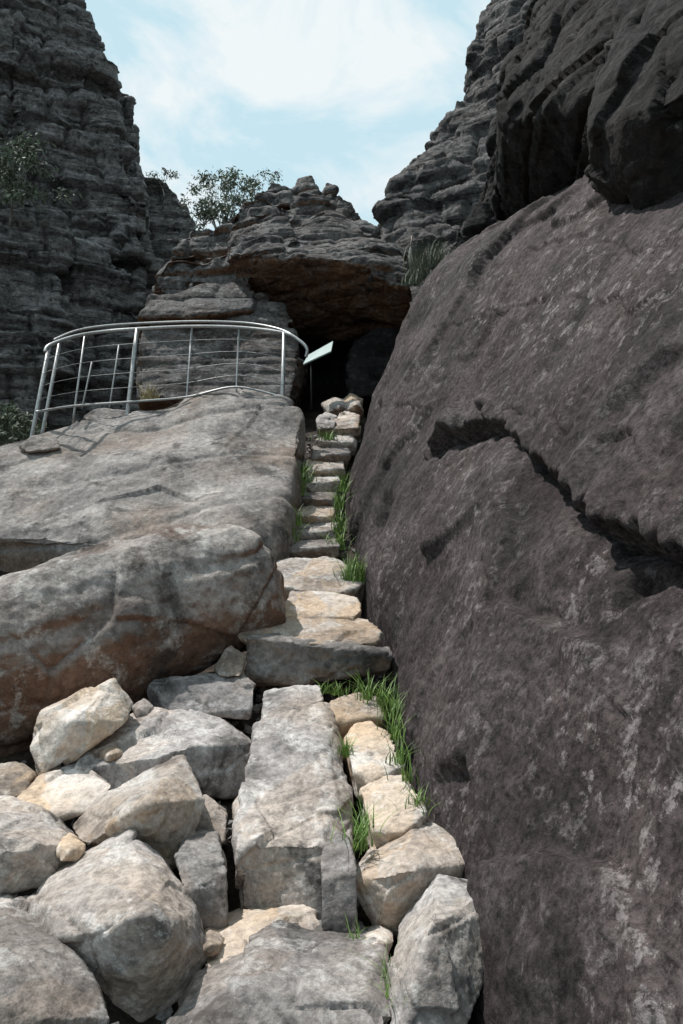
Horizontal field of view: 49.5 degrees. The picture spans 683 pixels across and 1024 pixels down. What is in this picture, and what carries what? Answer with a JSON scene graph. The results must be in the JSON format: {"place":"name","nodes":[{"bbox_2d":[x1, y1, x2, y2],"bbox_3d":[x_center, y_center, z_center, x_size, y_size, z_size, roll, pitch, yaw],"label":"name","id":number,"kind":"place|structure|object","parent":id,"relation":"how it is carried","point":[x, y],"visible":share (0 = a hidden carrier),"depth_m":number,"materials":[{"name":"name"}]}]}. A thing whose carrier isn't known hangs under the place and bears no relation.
{"place":"outdoors","nodes":[
{"label":"outdoors","id":0,"kind":"place"},
{"bbox_2d":[0,0,163,445],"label":"cliff","id":1,"kind":"structure","parent":0,"point":[88,259],"depth_m":20.55,"materials":[{"name":"grey stone"}]},
{"bbox_2d":[0,125,81,227],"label":"shrub","id":2,"kind":"object","parent":1,"relation":"on","point":[7,173],"visible":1,"depth_m":17.78,"materials":[{"name":"green plant"}]},
{"bbox_2d":[119,93,149,248],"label":"cliff pillar","id":3,"kind":"structure","parent":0,"point":[128,103],"depth_m":25.01,"materials":[{"name":"grey stone"}]},
{"bbox_2d":[144,177,195,267],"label":"cliff buttress","id":4,"kind":"structure","parent":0,"point":[171,225],"depth_m":27.74,"materials":[{"name":"grey stone"}]},
{"bbox_2d":[146,167,179,207],"bbox_3d":[-6.692,-12.182,27.901,1.354,1.529,0.913,0,0,0],"label":"shrub","id":5,"kind":"object","parent":4,"relation":"on","point":[171,176],"visible":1,"depth_m":27.79,"materials":[{"name":"green plant"}]},
{"bbox_2d":[0,400,396,1023],"bbox_3d":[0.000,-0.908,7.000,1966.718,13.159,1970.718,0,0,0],"label":"ground","id":6,"kind":"structure","parent":0,"point":[117,1014],"depth_m":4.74,"materials":[{"name":"grey gravel"}]},
{"bbox_2d":[0,400,47,444],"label":"shrub","id":7,"kind":"object","parent":6,"relation":"on","point":[20,432],"visible":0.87,"depth_m":10.26,"materials":[{"name":"green plant"}]},
{"bbox_2d":[0,795,73,895],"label":"boulder","id":8,"kind":"object","parent":6,"relation":"on","point":[32,835],"visible":0.81,"depth_m":3.04,"materials":[{"name":"grey stone"}]},
{"bbox_2d":[0,894,15,910],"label":"stone","id":9,"kind":"object","parent":8,"relation":"on","point":[6,901],"visible":0.42,"depth_m":2.84,"materials":[{"name":"grey stone"}]},
{"bbox_2d":[0,761,36,796],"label":"boulder","id":10,"kind":"object","parent":8,"relation":"on","point":[17,779],"visible":0.84,"depth_m":3.85,"materials":[{"name":"beige stone"}]},
{"bbox_2d":[56,833,85,861],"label":"stone","id":11,"kind":"object","parent":8,"relation":"on","point":[71,847],"visible":0.97,"depth_m":3.06,"materials":[{"name":"stone"}]},
{"bbox_2d":[0,895,118,1023],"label":"boulder","id":12,"kind":"object","parent":6,"relation":"on","point":[46,978],"visible":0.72,"depth_m":2.27,"materials":[{"name":"grey stone"}]},
{"bbox_2d":[26,829,208,1021],"bbox_3d":[-0.929,1.607,3.003,0.688,0.572,1.312,0,0,-18],"label":"boulder","id":13,"kind":"object","parent":6,"relation":"on","point":[119,914],"visible":0.91,"depth_m":2.58,"materials":[{"name":"grey stone"}]},
{"bbox_2d":[73,755,204,870],"bbox_3d":[-0.993,1.484,3.637,0.632,0.502,0.955,0,0,-28],"label":"boulder","id":14,"kind":"object","parent":6,"relation":"on","point":[159,808],"visible":0.86,"depth_m":3.34,"materials":[{"name":"beige stone"}]},
{"bbox_2d":[17,768,110,821],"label":"boulder","id":15,"kind":"object","parent":14,"relation":"on","point":[63,796],"visible":0.69,"depth_m":3.72,"materials":[{"name":"stone"}]},
{"bbox_2d":[30,678,132,775],"bbox_3d":[-1.510,1.241,4.343,0.554,0.510,0.776,0,0,-18],"label":"boulder","id":16,"kind":"object","parent":15,"relation":"on","point":[77,725],"visible":0.98,"depth_m":4.06,"materials":[{"name":"stone"}]},
{"bbox_2d":[0,524,285,757],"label":"long boulder","id":17,"kind":"object","parent":6,"relation":"on","point":[135,618],"visible":0.84,"depth_m":4.96,"materials":[{"name":"grey stone"}]},
{"bbox_2d":[0,388,305,571],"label":"slab boulder","id":18,"kind":"object","parent":6,"relation":"on","point":[232,456],"visible":0.58,"depth_m":8.09,"materials":[{"name":"grey stone"}]},
{"bbox_2d":[19,435,59,453],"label":"stone","id":19,"kind":"object","parent":18,"relation":"on","point":[34,444],"visible":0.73,"depth_m":8.76,"materials":[{"name":"grey stone"}]},
{"bbox_2d":[66,420,100,429],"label":"stone","id":20,"kind":"object","parent":18,"relation":"on","point":[88,424],"visible":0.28,"depth_m":9.34,"materials":[{"name":"grey stone"}]},
{"bbox_2d":[83,408,125,420],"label":"stone","id":21,"kind":"object","parent":18,"relation":"on","point":[100,414],"visible":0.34,"depth_m":9.92,"materials":[{"name":"grey stone"}]},
{"bbox_2d":[136,381,162,399],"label":"grass tuft","id":22,"kind":"object","parent":18,"relation":"on","point":[150,395],"visible":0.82,"depth_m":10.59,"materials":[{"name":"plant"}]},
{"bbox_2d":[30,320,308,436],"bbox_3d":[-2.315,-1.786,10.112,3.500,1.975,1.517,0,0,-15],"label":"railing","id":23,"kind":"object","parent":18,"relation":"on","point":[59,340],"visible":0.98,"depth_m":9.91,"materials":[{"name":"metal"}]},
{"bbox_2d":[61,707,250,799],"bbox_3d":[-1.033,1.485,4.514,1.102,0.547,1.191,0,0,0],"label":"boulder","id":24,"kind":"object","parent":6,"relation":"on","point":[215,750],"visible":0.62,"depth_m":4.17,"materials":[{"name":"grey stone"}]},
{"bbox_2d":[98,745,123,761],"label":"stone","id":25,"kind":"object","parent":24,"relation":"on","point":[110,753],"visible":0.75,"depth_m":4.02,"materials":[{"name":"beige stone"}]},
{"bbox_2d":[132,698,153,717],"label":"stone","id":26,"kind":"object","parent":24,"relation":"on","point":[143,707],"visible":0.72,"depth_m":4.51,"materials":[{"name":"grey stone"}]},
{"bbox_2d":[174,826,228,929],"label":"boulder","id":27,"kind":"object","parent":6,"relation":"on","point":[200,860],"visible":0.89,"depth_m":3.03,"materials":[{"name":"grey stone"}]},
{"bbox_2d":[197,794,227,843],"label":"boulder","id":28,"kind":"object","parent":27,"relation":"on","point":[214,814],"visible":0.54,"depth_m":3.58,"materials":[{"name":"beige stone"}]},
{"bbox_2d":[147,673,255,719],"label":"boulder","id":29,"kind":"object","parent":6,"relation":"on","point":[215,694],"visible":0.75,"depth_m":4.83,"materials":[{"name":"grey stone"}]},
{"bbox_2d":[213,646,245,676],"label":"stone","id":30,"kind":"object","parent":29,"relation":"on","point":[231,662],"visible":0.84,"depth_m":5.08,"materials":[{"name":"grey stone"}]},
{"bbox_2d":[177,166,261,229],"bbox_3d":[-3.834,-8.899,23.968,2.901,4.650,1.888,0,0,12],"label":"gum tree","id":31,"kind":"object","parent":6,"relation":"on","point":[210,213],"visible":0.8,"depth_m":23.93,"materials":[{"name":"green plant"}]},
{"bbox_2d":[136,282,306,410],"bbox_3d":[-2.374,-2.814,13.367,3.619,2.403,4.194,0,0,0],"label":"layered boulder","id":32,"kind":"object","parent":6,"relation":"on","point":[232,301],"visible":0.68,"depth_m":12.09,"materials":[{"name":"grey stone"}]},
{"bbox_2d":[205,904,319,966],"bbox_3d":[-0.317,1.694,3.016,0.475,0.162,0.731,0,0,0],"label":"boulder","id":33,"kind":"object","parent":6,"relation":"on","point":[240,928],"visible":0.41,"depth_m":2.97,"materials":[{"name":"stone"}]},
{"bbox_2d":[203,927,224,956],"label":"stone","id":34,"kind":"object","parent":33,"relation":"on","point":[212,945],"visible":0.77,"depth_m":2.74,"materials":[{"name":"beige stone"}]},
{"bbox_2d":[246,167,282,196],"bbox_3d":[-2.384,-8.553,23.032,1.094,4.532,0.933,0,0,0],"label":"gum tree","id":35,"kind":"object","parent":6,"relation":"on","point":[252,191],"visible":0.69,"depth_m":23.00,"materials":[{"name":"green plant"}]},
{"bbox_2d":[139,175,411,345],"bbox_3d":[-1.454,-4.733,15.193,5.599,3.423,6.742,0,0,0],"label":"capstone","id":36,"kind":"object","parent":6,"relation":"on","point":[307,252],"visible":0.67,"depth_m":13.08,"materials":[{"name":"grey stone"}]},
{"bbox_2d":[166,920,390,1023],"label":"boulder","id":37,"kind":"object","parent":6,"relation":"on","point":[280,972],"visible":0.88,"depth_m":2.43,"materials":[{"name":"grey stone"}]},
{"bbox_2d":[321,830,357,933],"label":"boulder","id":38,"kind":"object","parent":37,"relation":"on","point":[339,879],"visible":0.91,"depth_m":2.96,"materials":[{"name":"grey stone"}]},
{"bbox_2d":[330,790,397,856],"bbox_3d":[0.056,1.359,3.214,0.348,0.203,0.473,0,0,25],"label":"grass tuft","id":39,"kind":"object","parent":38,"relation":"on","point":[364,826],"visible":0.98,"depth_m":3.24,"materials":[{"name":"green plant"}]},
{"bbox_2d":[345,915,368,940],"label":"grass tuft","id":40,"kind":"object","parent":37,"relation":"on","point":[358,933],"visible":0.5,"depth_m":2.83,"materials":[{"name":"green plant"}]},
{"bbox_2d":[231,685,353,919],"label":"paving slab","id":41,"kind":"structure","parent":6,"relation":"on","point":[295,785],"depth_m":3.61,"materials":[{"name":"grey stone"}]},
{"bbox_2d":[232,796,239,819],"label":"stone","id":42,"kind":"object","parent":41,"relation":"on","point":[235,806],"visible":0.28,"depth_m":3.68,"materials":[{"name":"beige stone"}]},
{"bbox_2d":[329,692,384,746],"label":"stepping stone","id":43,"kind":"object","parent":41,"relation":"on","point":[350,710],"visible":0.48,"depth_m":4.59,"materials":[{"name":"beige stone"}]},
{"bbox_2d":[313,679,358,696],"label":"grass tuft","id":44,"kind":"object","parent":43,"relation":"on","point":[328,691],"visible":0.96,"depth_m":4.83,"materials":[{"name":"green plant"}]},
{"bbox_2d":[288,538,339,557],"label":"step slab","id":45,"kind":"structure","parent":6,"relation":"on","point":[316,548],"depth_m":7.34,"materials":[{"name":"grey stone"}]},
{"bbox_2d":[284,506,310,541],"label":"grass tuft","id":46,"kind":"object","parent":45,"relation":"on","point":[298,523],"visible":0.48,"depth_m":7.63,"materials":[{"name":"green plant"}]},
{"bbox_2d":[296,522,339,539],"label":"step slab","id":47,"kind":"structure","parent":45,"relation":"on","point":[309,532],"depth_m":7.77,"materials":[{"name":"grey stone"}]},
{"bbox_2d":[297,506,335,523],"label":"step slab","id":48,"kind":"structure","parent":47,"relation":"on","point":[311,515],"depth_m":8.19,"materials":[{"name":"beige stone"}]},
{"bbox_2d":[302,491,336,511],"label":"step slab","id":49,"kind":"structure","parent":48,"relation":"on","point":[319,498],"depth_m":8.52,"materials":[{"name":"grey stone"}]},
{"bbox_2d":[298,458,325,495],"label":"grass tuft","id":50,"kind":"object","parent":49,"relation":"on","point":[304,474],"visible":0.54,"depth_m":8.73,"materials":[{"name":"green plant"}]},
{"bbox_2d":[303,475,340,491],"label":"step slab","id":51,"kind":"structure","parent":49,"relation":"on","point":[323,483],"depth_m":8.85,"materials":[{"name":"grey stone"}]},
{"bbox_2d":[305,459,345,480],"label":"step slab","id":52,"kind":"structure","parent":51,"relation":"on","point":[323,469],"depth_m":9.20,"materials":[{"name":"beige stone"}]},
{"bbox_2d":[311,446,350,468],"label":"step slab","id":53,"kind":"structure","parent":52,"relation":"on","point":[335,454],"depth_m":9.55,"materials":[{"name":"grey stone"}]},
{"bbox_2d":[315,434,356,455],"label":"step slab","id":54,"kind":"structure","parent":53,"relation":"on","point":[349,441],"depth_m":9.85,"materials":[{"name":"grey stone"}]},
{"bbox_2d":[310,429,342,440],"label":"grass tuft","id":55,"kind":"object","parent":54,"relation":"on","point":[328,437],"visible":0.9,"depth_m":9.84,"materials":[{"name":"green plant"}]},
{"bbox_2d":[317,425,360,439],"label":"step slab","id":56,"kind":"structure","parent":54,"relation":"on","point":[356,434],"depth_m":10.13,"materials":[{"name":"beige stone"}]},
{"bbox_2d":[316,412,337,431],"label":"stone","id":57,"kind":"object","parent":56,"relation":"on","point":[325,421],"visible":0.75,"depth_m":10.30,"materials":[{"name":"grey stone"}]},
{"bbox_2d":[334,411,359,430],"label":"stone","id":58,"kind":"object","parent":54,"relation":"on","point":[347,420],"visible":0.73,"depth_m":10.33,"materials":[{"name":"beige stone"}]},
{"bbox_2d":[344,393,363,418],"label":"stone","id":59,"kind":"object","parent":58,"relation":"on","point":[353,403],"visible":0.71,"depth_m":11.15,"materials":[{"name":"beige stone"}]},
{"bbox_2d":[314,467,358,549],"bbox_3d":[-0.018,-0.079,8.078,0.641,0.927,1.594,0,0,0],"label":"grass tuft","id":60,"kind":"object","parent":45,"relation":"on","point":[340,506],"visible":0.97,"depth_m":7.82,"materials":[{"name":"green plant"}]},
{"bbox_2d":[303,341,332,408],"bbox_3d":[-0.369,-2.133,11.389,0.626,1.096,0.341,0,0,-26],"label":"sign","id":61,"kind":"object","parent":6,"relation":"on","point":[320,352],"visible":0.97,"depth_m":11.36,"materials":[{"name":"metal"}]},
{"bbox_2d":[244,633,392,687],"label":"step block","id":62,"kind":"structure","parent":6,"relation":"on","point":[276,659],"depth_m":5.16,"materials":[{"name":"grey stone"}]},
{"bbox_2d":[238,616,382,645],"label":"step slab","id":63,"kind":"structure","parent":62,"relation":"on","point":[320,629],"depth_m":5.42,"materials":[{"name":"beige stone"}]},
{"bbox_2d":[285,591,361,620],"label":"step slab","id":64,"kind":"structure","parent":63,"relation":"on","point":[327,604],"depth_m":5.94,"materials":[{"name":"stone"}]},
{"bbox_2d":[277,556,364,604],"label":"step slab","id":65,"kind":"structure","parent":6,"relation":"on","point":[307,574],"depth_m":6.69,"materials":[{"name":"beige stone"}]},
{"bbox_2d":[319,552,369,583],"bbox_3d":[0.111,0.482,6.708,0.632,0.307,0.676,0,0,0],"label":"grass tuft","id":66,"kind":"object","parent":65,"relation":"on","point":[349,575],"visible":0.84,"depth_m":6.67,"materials":[{"name":"green plant"}]},
{"bbox_2d":[321,397,345,416],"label":"stone","id":67,"kind":"object","parent":6,"relation":"on","point":[336,406],"visible":0.62,"depth_m":11.23,"materials":[{"name":"grey stone"}]},
{"bbox_2d":[299,327,399,411],"bbox_3d":[-0.172,-3.395,15.901,4.584,3.072,6.695,0,0,0],"label":"cave rock","id":68,"kind":"object","parent":6,"relation":"on","point":[357,368],"visible":0.13,"depth_m":13.16,"materials":[{"name":"black stone"}]},
{"bbox_2d":[341,932,405,1008],"bbox_3d":[0.184,1.549,2.442,0.290,0.167,0.376,0,0,-23],"label":"grass tuft","id":69,"kind":"object","parent":6,"relation":"on","point":[386,986],"visible":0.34,"depth_m":2.45,"materials":[{"name":"green plant"}]},
{"bbox_2d":[357,821,464,938],"bbox_3d":[0.330,1.628,3.383,0.601,0.428,0.968,0,0,0],"label":"boulder","id":70,"kind":"object","parent":6,"relation":"on","point":[396,877],"visible":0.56,"depth_m":3.02,"materials":[{"name":"beige stone"}]},
{"bbox_2d":[364,924,392,953],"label":"stone","id":71,"kind":"object","parent":70,"relation":"on","point":[382,935],"visible":0.56,"depth_m":2.86,"materials":[{"name":"stone"}]},
{"bbox_2d":[359,774,427,848],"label":"stepping stone","id":72,"kind":"object","parent":70,"relation":"on","point":[401,822],"visible":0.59,"depth_m":3.54,"materials":[{"name":"stone"}]},
{"bbox_2d":[343,721,405,802],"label":"stepping stone","id":73,"kind":"object","parent":72,"relation":"on","point":[364,764],"visible":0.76,"depth_m":4.11,"materials":[{"name":"stone"}]},
{"bbox_2d":[329,733,360,757],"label":"grass tuft","id":74,"kind":"object","parent":73,"relation":"on","point":[345,750],"visible":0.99,"depth_m":4.14,"materials":[{"name":"green plant"}]},
{"bbox_2d":[345,670,418,784],"bbox_3d":[0.290,1.191,4.285,0.601,0.411,1.278,0,0,0],"label":"grass tuft","id":75,"kind":"object","parent":72,"relation":"on","point":[395,713],"visible":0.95,"depth_m":4.37,"materials":[{"name":"green plant"}]},
{"bbox_2d":[387,781,440,813],"bbox_3d":[0.373,1.363,3.559,0.365,0.115,0.219,0,0,19],"label":"grass tuft","id":76,"kind":"object","parent":72,"relation":"on","point":[419,799],"visible":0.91,"depth_m":3.54,"materials":[{"name":"green plant"}]},
{"bbox_2d":[387,874,483,1023],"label":"boulder","id":77,"kind":"object","parent":6,"relation":"on","point":[437,978],"visible":0.91,"depth_m":2.45,"materials":[{"name":"grey stone"}]},
{"bbox_2d":[345,173,682,1023],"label":"rock wall","id":78,"kind":"structure","parent":6,"relation":"on","point":[513,515],"depth_m":3.53,"materials":[{"name":"grey stone"}]},
{"bbox_2d":[382,230,466,287],"bbox_3d":[1.333,-4.018,11.716,1.641,1.050,1.333,0,0,-26],"label":"tussock","id":79,"kind":"object","parent":78,"relation":"on","point":[421,263],"visible":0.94,"depth_m":11.49,"materials":[{"name":"green plant"}]},
{"bbox_2d":[408,236,412,272],"bbox_3d":[1.113,-4.149,11.902,0.077,0.583,0.057,0,0,0],"label":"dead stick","id":80,"kind":"object","parent":79,"relation":"on","point":[410,249],"visible":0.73,"depth_m":11.88,"materials":[{"name":"grey wood"}]},
{"bbox_2d":[85,0,490,230],"label":"sky","id":81,"kind":"structure","parent":0,"point":[345,94],"materials":[{"name":"blue"}]},
{"bbox_2d":[372,0,532,310],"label":"cliff","id":82,"kind":"structure","parent":0,"point":[436,186],"depth_m":17.71,"materials":[{"name":"grey stone"}]},
{"bbox_2d":[462,0,615,241],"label":"overhanging cliff","id":83,"kind":"structure","parent":0,"point":[552,65],"depth_m":8.63,"materials":[{"name":"grey stone"}]},
{"bbox_2d":[582,0,682,209],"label":"overhanging boulder","id":84,"kind":"object","parent":83,"relation":"attached to","point":[632,140],"visible":0.79,"depth_m":4.79,"materials":[{"name":"grey stone"}]}
]}

